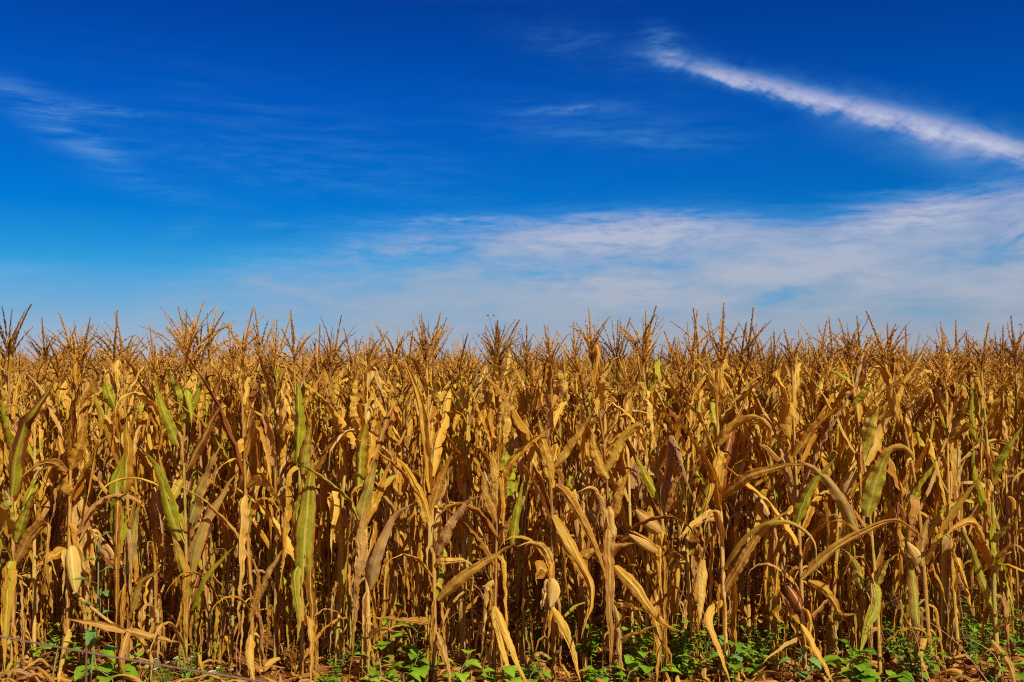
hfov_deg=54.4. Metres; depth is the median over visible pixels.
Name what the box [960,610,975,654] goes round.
weed
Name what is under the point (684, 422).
corn plant
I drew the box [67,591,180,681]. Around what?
fallen stalk
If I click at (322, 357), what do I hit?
corn plant
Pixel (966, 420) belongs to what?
corn plant
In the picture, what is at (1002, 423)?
corn plant
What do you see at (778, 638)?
weed
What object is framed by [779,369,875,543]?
corn plant
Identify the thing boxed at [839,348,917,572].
corn plant
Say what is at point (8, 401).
corn plant
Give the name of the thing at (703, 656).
weed
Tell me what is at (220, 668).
weed
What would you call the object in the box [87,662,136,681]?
broadleaf weed
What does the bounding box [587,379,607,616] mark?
corn plant
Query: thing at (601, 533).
corn plant
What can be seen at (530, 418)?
corn plant
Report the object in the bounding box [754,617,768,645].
weed
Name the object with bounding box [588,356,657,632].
corn plant
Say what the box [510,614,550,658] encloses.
weed
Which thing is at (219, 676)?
white flower weed
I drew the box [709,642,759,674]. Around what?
broadleaf weed
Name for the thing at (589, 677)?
weed
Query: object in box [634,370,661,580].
corn plant
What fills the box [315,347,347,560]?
corn plant
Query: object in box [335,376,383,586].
corn plant
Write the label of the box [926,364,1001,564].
corn plant
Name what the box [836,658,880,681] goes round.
broadleaf weed
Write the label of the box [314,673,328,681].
weed
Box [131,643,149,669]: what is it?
broadleaf weed
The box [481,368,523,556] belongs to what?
corn plant
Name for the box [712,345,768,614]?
corn plant
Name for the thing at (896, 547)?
corn plant
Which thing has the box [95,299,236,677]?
corn plant
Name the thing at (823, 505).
corn plant
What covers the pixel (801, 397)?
corn plant
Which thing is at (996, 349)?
corn plant
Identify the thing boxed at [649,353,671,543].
corn plant
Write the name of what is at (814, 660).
sow thistle
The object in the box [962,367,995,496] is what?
corn plant
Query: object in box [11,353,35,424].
corn plant
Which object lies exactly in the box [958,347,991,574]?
corn plant
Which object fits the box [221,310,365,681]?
corn plant
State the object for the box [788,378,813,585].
corn plant
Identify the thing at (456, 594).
corn plant
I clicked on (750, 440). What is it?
corn plant
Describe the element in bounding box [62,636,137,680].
broadleaf weed
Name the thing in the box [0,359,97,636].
corn plant
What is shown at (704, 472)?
corn plant
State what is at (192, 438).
corn plant
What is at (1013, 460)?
corn plant
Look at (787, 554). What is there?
corn plant
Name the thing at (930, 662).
broadleaf weed
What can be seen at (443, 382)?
corn plant
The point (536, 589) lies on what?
corn plant
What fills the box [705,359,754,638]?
corn plant
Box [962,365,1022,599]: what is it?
corn plant
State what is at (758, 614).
weed
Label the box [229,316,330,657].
corn plant
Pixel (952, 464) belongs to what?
corn plant
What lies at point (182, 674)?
white flower weed
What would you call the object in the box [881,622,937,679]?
weed
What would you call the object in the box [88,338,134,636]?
corn plant
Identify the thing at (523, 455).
corn plant
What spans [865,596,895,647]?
weed
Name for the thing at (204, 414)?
corn plant
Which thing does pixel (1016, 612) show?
weed
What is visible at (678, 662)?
weed
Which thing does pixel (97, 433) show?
corn plant
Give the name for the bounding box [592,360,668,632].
corn plant
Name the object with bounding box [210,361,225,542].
corn plant
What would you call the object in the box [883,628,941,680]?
weed
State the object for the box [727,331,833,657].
corn plant
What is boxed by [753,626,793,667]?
weed
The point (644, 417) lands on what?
corn plant
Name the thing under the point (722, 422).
corn plant
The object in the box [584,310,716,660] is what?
corn plant
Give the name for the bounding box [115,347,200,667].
corn plant
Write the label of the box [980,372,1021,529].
corn plant
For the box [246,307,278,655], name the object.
corn plant
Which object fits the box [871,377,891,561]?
corn plant
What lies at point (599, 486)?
corn plant
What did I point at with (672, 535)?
corn plant
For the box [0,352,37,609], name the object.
corn plant
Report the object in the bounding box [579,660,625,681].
broadleaf weed
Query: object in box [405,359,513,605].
corn plant
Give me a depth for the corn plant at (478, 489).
7.37 m
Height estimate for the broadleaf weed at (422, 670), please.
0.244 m
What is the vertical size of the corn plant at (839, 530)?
2.112 m
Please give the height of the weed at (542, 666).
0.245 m
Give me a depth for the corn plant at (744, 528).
9.18 m
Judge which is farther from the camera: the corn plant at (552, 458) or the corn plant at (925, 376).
the corn plant at (925, 376)
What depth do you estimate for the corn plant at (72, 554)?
6.10 m
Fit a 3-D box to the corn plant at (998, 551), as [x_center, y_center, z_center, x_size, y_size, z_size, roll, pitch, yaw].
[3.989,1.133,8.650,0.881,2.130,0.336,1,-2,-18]
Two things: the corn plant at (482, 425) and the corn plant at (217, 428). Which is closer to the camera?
the corn plant at (217, 428)
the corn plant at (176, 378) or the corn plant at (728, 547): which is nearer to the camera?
the corn plant at (728, 547)
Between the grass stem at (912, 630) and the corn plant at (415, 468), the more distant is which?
the corn plant at (415, 468)
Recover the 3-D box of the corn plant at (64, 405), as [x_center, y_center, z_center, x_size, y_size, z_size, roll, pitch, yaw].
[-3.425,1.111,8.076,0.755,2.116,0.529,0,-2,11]
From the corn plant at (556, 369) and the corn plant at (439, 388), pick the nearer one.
the corn plant at (439, 388)
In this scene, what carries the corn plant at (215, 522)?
on the ground
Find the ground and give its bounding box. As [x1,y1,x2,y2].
[0,440,1023,681]
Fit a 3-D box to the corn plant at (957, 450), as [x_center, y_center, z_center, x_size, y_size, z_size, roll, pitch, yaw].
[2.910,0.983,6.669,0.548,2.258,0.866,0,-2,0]
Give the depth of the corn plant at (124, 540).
6.09 m
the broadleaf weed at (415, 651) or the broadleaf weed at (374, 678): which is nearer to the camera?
the broadleaf weed at (374, 678)
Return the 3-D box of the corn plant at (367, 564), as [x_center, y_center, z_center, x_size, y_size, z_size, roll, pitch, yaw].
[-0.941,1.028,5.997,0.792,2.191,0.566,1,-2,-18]
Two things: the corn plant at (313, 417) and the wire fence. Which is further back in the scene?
the corn plant at (313, 417)
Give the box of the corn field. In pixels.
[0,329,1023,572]
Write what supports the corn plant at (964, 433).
on the ground
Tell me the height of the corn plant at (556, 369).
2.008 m
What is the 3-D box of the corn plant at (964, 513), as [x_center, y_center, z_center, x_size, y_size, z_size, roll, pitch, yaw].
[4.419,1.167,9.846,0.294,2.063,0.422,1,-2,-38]
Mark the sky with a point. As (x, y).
(385, 163)
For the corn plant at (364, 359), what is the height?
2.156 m
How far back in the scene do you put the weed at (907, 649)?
6.35 m
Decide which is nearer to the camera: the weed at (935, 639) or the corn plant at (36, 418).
the weed at (935, 639)
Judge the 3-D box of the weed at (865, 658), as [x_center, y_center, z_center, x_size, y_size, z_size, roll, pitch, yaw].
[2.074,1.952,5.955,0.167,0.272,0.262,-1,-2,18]
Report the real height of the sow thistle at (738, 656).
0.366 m
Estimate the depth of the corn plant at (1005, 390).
9.22 m
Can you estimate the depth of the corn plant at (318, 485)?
9.21 m
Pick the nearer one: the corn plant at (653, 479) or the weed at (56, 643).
the weed at (56, 643)
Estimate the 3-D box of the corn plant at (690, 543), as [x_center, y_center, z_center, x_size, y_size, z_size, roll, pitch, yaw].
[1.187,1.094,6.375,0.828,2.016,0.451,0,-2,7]
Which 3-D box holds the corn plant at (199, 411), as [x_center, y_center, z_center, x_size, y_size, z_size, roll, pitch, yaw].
[-2.048,0.965,6.420,0.954,2.346,0.507,0,-2,0]
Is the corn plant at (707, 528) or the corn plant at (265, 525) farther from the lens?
the corn plant at (707, 528)
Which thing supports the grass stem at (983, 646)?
on the ground
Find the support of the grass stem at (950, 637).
on the ground
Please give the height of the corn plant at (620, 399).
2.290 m
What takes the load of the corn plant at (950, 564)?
on the ground
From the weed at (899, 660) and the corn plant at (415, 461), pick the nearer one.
the weed at (899, 660)
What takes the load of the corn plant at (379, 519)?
on the ground
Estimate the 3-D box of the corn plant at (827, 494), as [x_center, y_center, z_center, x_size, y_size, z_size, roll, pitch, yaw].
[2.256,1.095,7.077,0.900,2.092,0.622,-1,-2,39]
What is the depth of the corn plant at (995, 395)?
9.80 m
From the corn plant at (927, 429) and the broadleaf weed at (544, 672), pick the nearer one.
the broadleaf weed at (544, 672)
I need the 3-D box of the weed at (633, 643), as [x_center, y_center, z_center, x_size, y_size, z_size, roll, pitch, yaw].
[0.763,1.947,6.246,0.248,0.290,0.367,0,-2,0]
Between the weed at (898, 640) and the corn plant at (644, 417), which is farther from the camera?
the corn plant at (644, 417)
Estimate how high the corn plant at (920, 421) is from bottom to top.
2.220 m
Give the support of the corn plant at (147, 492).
on the ground
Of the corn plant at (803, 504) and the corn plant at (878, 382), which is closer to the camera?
the corn plant at (803, 504)
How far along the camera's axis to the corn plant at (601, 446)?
9.21 m
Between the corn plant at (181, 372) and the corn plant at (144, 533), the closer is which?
the corn plant at (144, 533)
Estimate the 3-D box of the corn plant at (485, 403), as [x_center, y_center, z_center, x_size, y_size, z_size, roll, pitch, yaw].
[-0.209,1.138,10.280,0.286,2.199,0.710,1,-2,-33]
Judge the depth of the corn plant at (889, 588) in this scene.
7.05 m
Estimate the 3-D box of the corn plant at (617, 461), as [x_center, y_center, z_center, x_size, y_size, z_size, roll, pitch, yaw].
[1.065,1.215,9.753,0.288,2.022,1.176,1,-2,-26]
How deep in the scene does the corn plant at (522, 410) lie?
6.47 m
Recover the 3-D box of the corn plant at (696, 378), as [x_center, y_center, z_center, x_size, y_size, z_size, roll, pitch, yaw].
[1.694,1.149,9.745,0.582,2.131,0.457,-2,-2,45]
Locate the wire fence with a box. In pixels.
[0,635,267,681]
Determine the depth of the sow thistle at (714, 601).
6.18 m
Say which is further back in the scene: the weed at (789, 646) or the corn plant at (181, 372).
the corn plant at (181, 372)
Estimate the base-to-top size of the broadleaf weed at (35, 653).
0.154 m
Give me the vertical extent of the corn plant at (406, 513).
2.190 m
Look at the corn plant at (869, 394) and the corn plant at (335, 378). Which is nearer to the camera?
the corn plant at (869, 394)
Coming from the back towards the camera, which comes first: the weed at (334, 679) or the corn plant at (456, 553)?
the corn plant at (456, 553)
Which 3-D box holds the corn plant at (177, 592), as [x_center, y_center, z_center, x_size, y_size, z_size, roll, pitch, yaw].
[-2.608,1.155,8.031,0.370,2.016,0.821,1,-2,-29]
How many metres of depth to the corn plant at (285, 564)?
8.12 m
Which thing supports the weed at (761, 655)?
on the ground
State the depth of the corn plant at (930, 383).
7.54 m
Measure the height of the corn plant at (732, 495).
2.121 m
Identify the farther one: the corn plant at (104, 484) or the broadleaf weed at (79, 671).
the corn plant at (104, 484)
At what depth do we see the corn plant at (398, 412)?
10.41 m
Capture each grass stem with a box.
[879,589,922,681]
[915,604,987,681]
[959,630,1005,681]
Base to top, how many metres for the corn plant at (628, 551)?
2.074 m
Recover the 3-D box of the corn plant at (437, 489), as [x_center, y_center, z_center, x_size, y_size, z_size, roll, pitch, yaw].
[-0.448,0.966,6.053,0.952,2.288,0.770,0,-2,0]
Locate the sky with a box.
[0,0,1023,366]
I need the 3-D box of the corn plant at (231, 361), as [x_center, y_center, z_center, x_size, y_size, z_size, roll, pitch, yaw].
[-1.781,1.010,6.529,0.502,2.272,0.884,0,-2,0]
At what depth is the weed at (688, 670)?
5.93 m
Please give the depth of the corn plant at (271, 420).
7.98 m
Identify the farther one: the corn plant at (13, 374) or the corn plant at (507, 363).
the corn plant at (13, 374)
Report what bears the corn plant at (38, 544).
on the ground
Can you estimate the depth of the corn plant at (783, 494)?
6.94 m
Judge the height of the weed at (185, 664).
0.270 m
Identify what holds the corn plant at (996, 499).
on the ground
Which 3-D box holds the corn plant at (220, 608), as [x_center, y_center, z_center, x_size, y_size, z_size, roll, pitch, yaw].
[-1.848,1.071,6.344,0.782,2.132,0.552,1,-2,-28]
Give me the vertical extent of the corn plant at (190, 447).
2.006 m
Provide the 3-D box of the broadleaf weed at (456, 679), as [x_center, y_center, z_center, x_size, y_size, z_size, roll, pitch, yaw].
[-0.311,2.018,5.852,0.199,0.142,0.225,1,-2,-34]
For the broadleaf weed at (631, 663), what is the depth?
6.03 m
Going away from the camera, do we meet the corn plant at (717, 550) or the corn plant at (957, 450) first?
the corn plant at (957, 450)
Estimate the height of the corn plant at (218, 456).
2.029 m
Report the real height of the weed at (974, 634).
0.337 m
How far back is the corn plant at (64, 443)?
10.39 m
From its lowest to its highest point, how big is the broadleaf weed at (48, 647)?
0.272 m
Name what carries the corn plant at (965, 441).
on the ground
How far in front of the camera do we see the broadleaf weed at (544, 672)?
5.91 m
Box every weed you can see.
[29,643,55,663]
[36,638,75,677]
[37,616,81,663]
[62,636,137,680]
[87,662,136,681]
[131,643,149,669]
[139,664,169,681]
[146,652,178,681]
[159,655,209,681]
[175,642,213,681]
[198,666,224,680]
[199,667,232,681]
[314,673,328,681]
[327,677,340,681]
[328,650,351,678]
[352,628,361,657]
[354,644,395,681]
[359,675,388,681]
[371,602,424,665]
[382,667,420,681]
[385,645,442,681]
[390,623,439,665]
[436,649,494,681]
[444,674,469,681]
[483,665,528,681]
[508,647,551,678]
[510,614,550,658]
[513,586,567,647]
[516,665,551,681]
[531,594,603,650]
[542,597,605,654]
[573,620,614,665]
[573,623,602,659]
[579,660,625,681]
[583,669,602,681]
[598,668,633,681]
[620,663,647,680]
[621,613,669,674]
[622,622,647,655]
[634,613,707,673]
[634,641,683,681]
[650,629,702,677]
[677,655,712,678]
[687,604,719,658]
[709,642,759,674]
[726,653,754,681]
[728,621,792,672]
[744,592,765,637]
[744,632,770,661]
[753,623,806,662]
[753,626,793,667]
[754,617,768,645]
[779,626,800,656]
[781,622,793,646]
[821,637,876,677]
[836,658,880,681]
[837,632,865,649]
[845,644,872,678]
[848,670,914,681]
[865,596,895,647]
[873,621,920,662]
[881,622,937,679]
[883,618,913,641]
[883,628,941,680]
[885,629,914,677]
[897,641,918,660]
[905,648,939,680]
[913,635,948,681]
[920,599,934,630]
[935,591,1017,655]
[959,585,989,650]
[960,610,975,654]
[960,618,988,664]
[966,608,1002,634]
[971,634,1004,681]
[980,627,1013,648]
[987,651,1023,681]
[990,594,1023,634]
[999,635,1023,655]
[1001,607,1023,643]
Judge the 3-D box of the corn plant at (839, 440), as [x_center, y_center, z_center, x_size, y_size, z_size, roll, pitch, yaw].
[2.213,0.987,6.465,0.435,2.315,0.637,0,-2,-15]
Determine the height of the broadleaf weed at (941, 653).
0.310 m
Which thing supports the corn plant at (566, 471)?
on the ground
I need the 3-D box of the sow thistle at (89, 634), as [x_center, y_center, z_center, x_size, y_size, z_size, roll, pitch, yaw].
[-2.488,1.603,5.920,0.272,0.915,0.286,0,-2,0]
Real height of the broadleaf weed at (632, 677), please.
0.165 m
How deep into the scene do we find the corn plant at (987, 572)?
7.56 m
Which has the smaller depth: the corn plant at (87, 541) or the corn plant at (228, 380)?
the corn plant at (87, 541)
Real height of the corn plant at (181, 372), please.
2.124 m
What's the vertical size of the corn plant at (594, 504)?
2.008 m
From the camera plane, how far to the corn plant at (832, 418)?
8.57 m
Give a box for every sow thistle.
[73,532,119,681]
[701,600,722,666]
[705,622,749,661]
[779,645,822,680]
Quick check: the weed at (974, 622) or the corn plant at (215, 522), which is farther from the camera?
the corn plant at (215, 522)
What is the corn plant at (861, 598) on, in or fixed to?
on the ground
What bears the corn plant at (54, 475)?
on the ground
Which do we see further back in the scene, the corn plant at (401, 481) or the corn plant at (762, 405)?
the corn plant at (762, 405)
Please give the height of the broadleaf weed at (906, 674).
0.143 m
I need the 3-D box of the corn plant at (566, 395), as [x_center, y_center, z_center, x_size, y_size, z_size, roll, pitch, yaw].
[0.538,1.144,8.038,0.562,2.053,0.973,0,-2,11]
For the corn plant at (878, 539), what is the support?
on the ground
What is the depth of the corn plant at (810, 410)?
7.45 m
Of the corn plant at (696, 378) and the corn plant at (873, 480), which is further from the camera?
the corn plant at (696, 378)
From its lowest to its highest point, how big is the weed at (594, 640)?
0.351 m
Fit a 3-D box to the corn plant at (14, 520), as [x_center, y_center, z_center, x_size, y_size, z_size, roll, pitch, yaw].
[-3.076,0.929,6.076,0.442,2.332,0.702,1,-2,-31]
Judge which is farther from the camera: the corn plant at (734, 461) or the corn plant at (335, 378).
the corn plant at (335, 378)
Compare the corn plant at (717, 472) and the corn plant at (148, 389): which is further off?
the corn plant at (148, 389)
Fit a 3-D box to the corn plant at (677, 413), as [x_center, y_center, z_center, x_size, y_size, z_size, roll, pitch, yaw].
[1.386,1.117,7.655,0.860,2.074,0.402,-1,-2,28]
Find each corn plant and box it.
[0,303,54,676]
[0,350,33,601]
[0,351,109,660]
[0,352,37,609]
[0,353,20,556]
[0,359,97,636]
[9,364,25,560]
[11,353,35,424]
[13,327,91,654]
[13,361,67,598]
[17,318,113,655]
[18,362,61,568]
[20,356,53,551]
[21,312,147,681]
[21,378,66,507]
[23,348,80,631]
[23,367,117,665]
[24,359,98,611]
[32,311,160,679]
[36,379,71,617]
[41,348,68,543]
[44,357,101,602]
[51,317,113,650]
[69,363,184,634]
[76,312,178,655]
[84,359,113,580]
[86,343,162,616]
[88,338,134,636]
[90,374,135,544]
[91,382,171,585]
[92,359,149,583]
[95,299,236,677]
[96,324,189,656]
[96,361,140,604]
[110,346,197,618]
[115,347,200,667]
[121,369,152,552]
[122,349,151,540]
[122,360,204,639]
[129,311,264,664]
[131,307,271,660]
[132,365,152,545]
[133,358,185,547]
[142,351,210,614]
[145,360,238,592]
[162,351,197,561]
[162,376,178,585]
[163,368,177,572]
[164,342,288,672]
[165,361,200,598]
[168,307,293,681]
[168,367,217,570]
[170,353,245,633]
[172,383,286,617]
[175,306,237,658]
[195,340,330,667]
[198,342,247,574]
[198,363,229,554]
[202,324,290,656]
[204,365,281,614]
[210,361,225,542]
[217,343,293,559]
[220,362,318,464]
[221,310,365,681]
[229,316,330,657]
[236,324,367,651]
[236,346,282,640]
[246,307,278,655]
[264,346,338,639]
[265,361,299,545]
[271,363,325,592]
[280,364,333,614]
[283,362,299,498]
[287,355,321,589]
[290,367,369,668]
[291,331,420,681]
[294,315,414,656]
[294,328,399,654]
[310,355,340,461]
[311,341,342,601]
[311,341,390,576]
[311,363,361,570]
[312,323,443,648]
[312,371,400,636]
[313,385,342,562]
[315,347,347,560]
[323,356,410,634]
[328,355,487,665]
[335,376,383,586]
[353,312,516,681]
[353,362,452,608]
[368,331,446,654]
[369,344,393,505]
[373,371,399,504]
[375,340,477,634]
[375,356,430,586]
[376,372,422,601]
[379,362,483,614]
[391,364,403,527]
[397,334,510,657]
[399,348,422,538]
[403,312,478,657]
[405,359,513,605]
[410,353,438,529]
[429,349,522,638]
[434,351,462,569]
[435,320,554,681]
[442,348,517,620]
[443,347,489,666]
[450,350,487,595]
[450,363,486,549]
[453,316,520,650]
[454,352,491,575]
[455,356,533,601]
[455,361,534,605]
[463,347,520,637]
[466,325,607,681]
[475,360,572,666]
[477,325,567,664]
[479,350,521,551]
[479,394,491,552]
[480,345,504,546]
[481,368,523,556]
[503,321,602,655]
[506,355,562,636]
[510,378,561,559]
[513,375,573,556]
[514,361,542,566]
[516,363,662,633]
[517,374,564,622]
[530,351,609,616]
[539,373,559,526]
[540,361,649,668]
[551,378,573,592]
[553,356,607,603]
[553,360,564,448]
[553,360,568,562]
[557,354,579,570]
[560,367,639,572]
[570,306,698,681]
[573,374,622,553]
[574,350,591,505]
[578,366,634,600]
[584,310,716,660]
[584,354,682,617]
[586,350,650,654]
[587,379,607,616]
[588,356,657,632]
[592,317,672,646]
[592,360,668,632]
[603,305,701,681]
[607,373,676,561]
[610,363,651,564]
[625,351,656,439]
[634,354,761,668]
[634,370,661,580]
[642,331,710,652]
[642,358,671,511]
[647,366,682,548]
[648,354,740,611]
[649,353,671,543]
[654,342,707,629]
[654,356,708,541]
[655,375,677,585]
[661,310,734,657]
[661,368,709,606]
[667,301,817,681]
[669,342,714,578]
[671,308,768,629]
[677,358,751,622]
[682,322,800,653]
[682,363,712,601]
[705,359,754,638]
[709,329,925,681]
[710,345,752,545]
[711,350,745,543]
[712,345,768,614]
[724,377,809,667]
[725,307,803,652]
[726,326,825,650]
[726,354,786,604]
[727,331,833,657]
[735,366,780,556]
[736,358,817,638]
[751,355,796,548]
[752,354,883,634]
[756,351,810,579]
[759,355,854,620]
[760,340,791,569]
[762,346,904,668]
[775,362,806,602]
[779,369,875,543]
[786,320,854,656]
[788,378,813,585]
[790,318,934,681]
[802,342,854,579]
[802,360,901,621]
[803,317,876,661]
[808,343,834,548]
[819,315,939,659]
[821,361,927,621]
[826,342,963,633]
[834,323,970,653]
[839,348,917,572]
[839,348,928,638]
[842,378,882,604]
[846,364,883,573]
[851,310,996,681]
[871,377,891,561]
[873,367,933,666]
[874,342,908,543]
[879,328,935,655]
[882,354,972,665]
[883,339,966,602]
[885,349,917,457]
[886,321,1021,653]
[888,319,983,653]
[888,368,944,595]
[900,344,983,607]
[901,372,939,639]
[902,359,968,603]
[910,363,966,585]
[916,375,976,602]
[918,338,1023,637]
[921,357,978,583]
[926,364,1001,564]
[933,325,1023,652]
[941,322,1023,681]
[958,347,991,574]
[958,351,999,585]
[958,357,977,549]
[959,359,1017,617]
[961,315,1023,646]
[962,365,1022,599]
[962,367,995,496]
[964,332,1019,553]
[974,372,1023,632]
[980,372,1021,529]
[984,370,1008,540]
[986,342,1023,592]
[986,356,1022,531]
[994,371,1023,611]
[1005,362,1023,502]
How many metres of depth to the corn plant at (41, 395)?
8.71 m
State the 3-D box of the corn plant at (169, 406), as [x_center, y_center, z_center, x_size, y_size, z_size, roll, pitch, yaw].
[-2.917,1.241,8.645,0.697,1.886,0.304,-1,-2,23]
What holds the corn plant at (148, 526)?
on the ground
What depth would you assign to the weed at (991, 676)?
5.97 m
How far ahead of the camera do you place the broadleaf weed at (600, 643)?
6.42 m
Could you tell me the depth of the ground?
6.77 m
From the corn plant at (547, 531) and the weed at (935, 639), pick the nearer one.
the weed at (935, 639)
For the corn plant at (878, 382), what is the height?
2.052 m
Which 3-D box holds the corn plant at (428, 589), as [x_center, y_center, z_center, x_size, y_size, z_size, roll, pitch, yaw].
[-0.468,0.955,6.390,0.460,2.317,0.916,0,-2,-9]
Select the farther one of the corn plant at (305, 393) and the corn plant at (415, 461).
the corn plant at (415, 461)
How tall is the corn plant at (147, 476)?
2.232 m
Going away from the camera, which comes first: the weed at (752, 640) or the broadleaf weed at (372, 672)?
the broadleaf weed at (372, 672)
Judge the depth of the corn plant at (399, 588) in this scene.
7.97 m
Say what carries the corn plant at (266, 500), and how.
on the ground
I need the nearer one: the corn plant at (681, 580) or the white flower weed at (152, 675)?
the white flower weed at (152, 675)
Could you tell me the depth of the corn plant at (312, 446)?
7.60 m
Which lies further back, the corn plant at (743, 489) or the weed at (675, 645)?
the corn plant at (743, 489)
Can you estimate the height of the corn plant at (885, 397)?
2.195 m
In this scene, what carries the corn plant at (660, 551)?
on the ground
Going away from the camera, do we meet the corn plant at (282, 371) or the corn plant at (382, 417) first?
the corn plant at (282, 371)
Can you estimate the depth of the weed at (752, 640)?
6.43 m
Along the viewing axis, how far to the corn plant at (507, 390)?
9.29 m
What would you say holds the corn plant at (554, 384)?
on the ground
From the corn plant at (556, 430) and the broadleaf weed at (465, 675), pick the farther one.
the corn plant at (556, 430)
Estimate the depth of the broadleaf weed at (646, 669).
5.91 m
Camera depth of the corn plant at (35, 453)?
6.41 m
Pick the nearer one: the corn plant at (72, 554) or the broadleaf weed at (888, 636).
the corn plant at (72, 554)
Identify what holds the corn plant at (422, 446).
on the ground
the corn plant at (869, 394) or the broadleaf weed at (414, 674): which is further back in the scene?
the corn plant at (869, 394)
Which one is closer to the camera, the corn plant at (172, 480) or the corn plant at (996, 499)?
the corn plant at (172, 480)
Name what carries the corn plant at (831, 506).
on the ground
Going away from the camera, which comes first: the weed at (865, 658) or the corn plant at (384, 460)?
the weed at (865, 658)
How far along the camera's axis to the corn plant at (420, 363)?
7.12 m
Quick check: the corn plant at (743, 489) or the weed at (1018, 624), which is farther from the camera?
the corn plant at (743, 489)
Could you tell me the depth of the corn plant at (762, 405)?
8.60 m
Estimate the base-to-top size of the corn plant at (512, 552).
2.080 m
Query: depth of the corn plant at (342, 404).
7.50 m
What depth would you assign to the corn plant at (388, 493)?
6.58 m
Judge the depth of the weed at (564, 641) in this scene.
6.70 m
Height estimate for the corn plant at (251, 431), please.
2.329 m
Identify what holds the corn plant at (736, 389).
on the ground
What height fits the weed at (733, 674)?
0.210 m
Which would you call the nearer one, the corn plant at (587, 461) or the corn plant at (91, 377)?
the corn plant at (587, 461)
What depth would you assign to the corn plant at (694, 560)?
6.50 m
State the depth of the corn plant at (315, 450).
8.48 m
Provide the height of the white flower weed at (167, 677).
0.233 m
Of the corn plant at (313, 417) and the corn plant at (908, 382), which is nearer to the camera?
the corn plant at (313, 417)
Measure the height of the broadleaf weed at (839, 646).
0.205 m
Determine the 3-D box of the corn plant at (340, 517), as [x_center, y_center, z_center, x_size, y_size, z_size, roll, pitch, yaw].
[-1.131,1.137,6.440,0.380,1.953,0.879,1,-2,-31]
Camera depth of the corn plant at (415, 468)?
8.60 m
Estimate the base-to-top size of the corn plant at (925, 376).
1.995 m
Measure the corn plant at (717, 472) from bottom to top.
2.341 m
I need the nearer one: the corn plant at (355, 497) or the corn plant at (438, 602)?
the corn plant at (355, 497)
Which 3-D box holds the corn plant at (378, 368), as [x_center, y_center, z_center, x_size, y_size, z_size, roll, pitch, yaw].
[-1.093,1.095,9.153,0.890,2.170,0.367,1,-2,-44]
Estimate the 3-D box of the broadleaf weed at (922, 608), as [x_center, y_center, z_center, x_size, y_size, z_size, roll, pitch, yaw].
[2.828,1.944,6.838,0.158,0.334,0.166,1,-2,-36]
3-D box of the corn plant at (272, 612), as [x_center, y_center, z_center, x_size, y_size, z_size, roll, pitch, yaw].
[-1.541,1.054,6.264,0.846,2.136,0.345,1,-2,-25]
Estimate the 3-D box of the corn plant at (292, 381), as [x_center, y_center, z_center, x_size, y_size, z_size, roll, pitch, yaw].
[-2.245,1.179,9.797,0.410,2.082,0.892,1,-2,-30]
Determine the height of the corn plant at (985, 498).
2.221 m
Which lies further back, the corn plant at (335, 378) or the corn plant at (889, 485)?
the corn plant at (335, 378)
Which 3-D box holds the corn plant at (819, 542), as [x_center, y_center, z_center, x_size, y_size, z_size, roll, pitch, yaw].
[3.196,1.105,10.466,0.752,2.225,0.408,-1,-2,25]
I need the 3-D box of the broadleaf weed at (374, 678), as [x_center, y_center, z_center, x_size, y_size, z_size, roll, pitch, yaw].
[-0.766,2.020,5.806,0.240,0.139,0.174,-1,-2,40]
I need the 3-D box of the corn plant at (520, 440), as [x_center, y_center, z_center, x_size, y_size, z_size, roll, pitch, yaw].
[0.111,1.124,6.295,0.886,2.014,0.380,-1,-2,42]
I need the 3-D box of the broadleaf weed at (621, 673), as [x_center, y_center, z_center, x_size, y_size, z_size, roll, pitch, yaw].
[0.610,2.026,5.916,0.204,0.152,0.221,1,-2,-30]
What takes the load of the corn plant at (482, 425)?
on the ground
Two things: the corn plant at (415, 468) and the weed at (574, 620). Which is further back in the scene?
the corn plant at (415, 468)
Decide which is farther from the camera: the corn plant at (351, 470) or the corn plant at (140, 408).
the corn plant at (140, 408)
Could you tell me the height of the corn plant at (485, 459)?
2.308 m
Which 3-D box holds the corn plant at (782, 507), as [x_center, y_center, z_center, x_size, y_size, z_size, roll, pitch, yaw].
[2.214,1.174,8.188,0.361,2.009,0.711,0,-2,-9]
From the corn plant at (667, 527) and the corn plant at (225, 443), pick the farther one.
the corn plant at (225, 443)
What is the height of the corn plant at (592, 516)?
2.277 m
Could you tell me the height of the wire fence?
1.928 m
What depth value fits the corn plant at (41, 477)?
6.62 m
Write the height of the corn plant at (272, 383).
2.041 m
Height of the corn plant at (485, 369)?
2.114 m
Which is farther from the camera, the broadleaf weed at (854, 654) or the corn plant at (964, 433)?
the corn plant at (964, 433)
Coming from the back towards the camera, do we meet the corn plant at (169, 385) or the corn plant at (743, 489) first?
the corn plant at (169, 385)
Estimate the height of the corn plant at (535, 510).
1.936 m
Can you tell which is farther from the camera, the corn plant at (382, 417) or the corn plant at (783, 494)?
the corn plant at (382, 417)
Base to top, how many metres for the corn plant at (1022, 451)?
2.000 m
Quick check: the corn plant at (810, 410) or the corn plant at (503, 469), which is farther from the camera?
the corn plant at (810, 410)
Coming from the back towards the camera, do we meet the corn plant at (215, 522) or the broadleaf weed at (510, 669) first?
the corn plant at (215, 522)
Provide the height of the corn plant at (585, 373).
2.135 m
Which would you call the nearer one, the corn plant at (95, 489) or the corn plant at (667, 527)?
the corn plant at (95, 489)
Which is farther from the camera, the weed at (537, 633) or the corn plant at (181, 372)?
the corn plant at (181, 372)
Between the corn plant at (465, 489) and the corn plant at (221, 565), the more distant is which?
the corn plant at (221, 565)

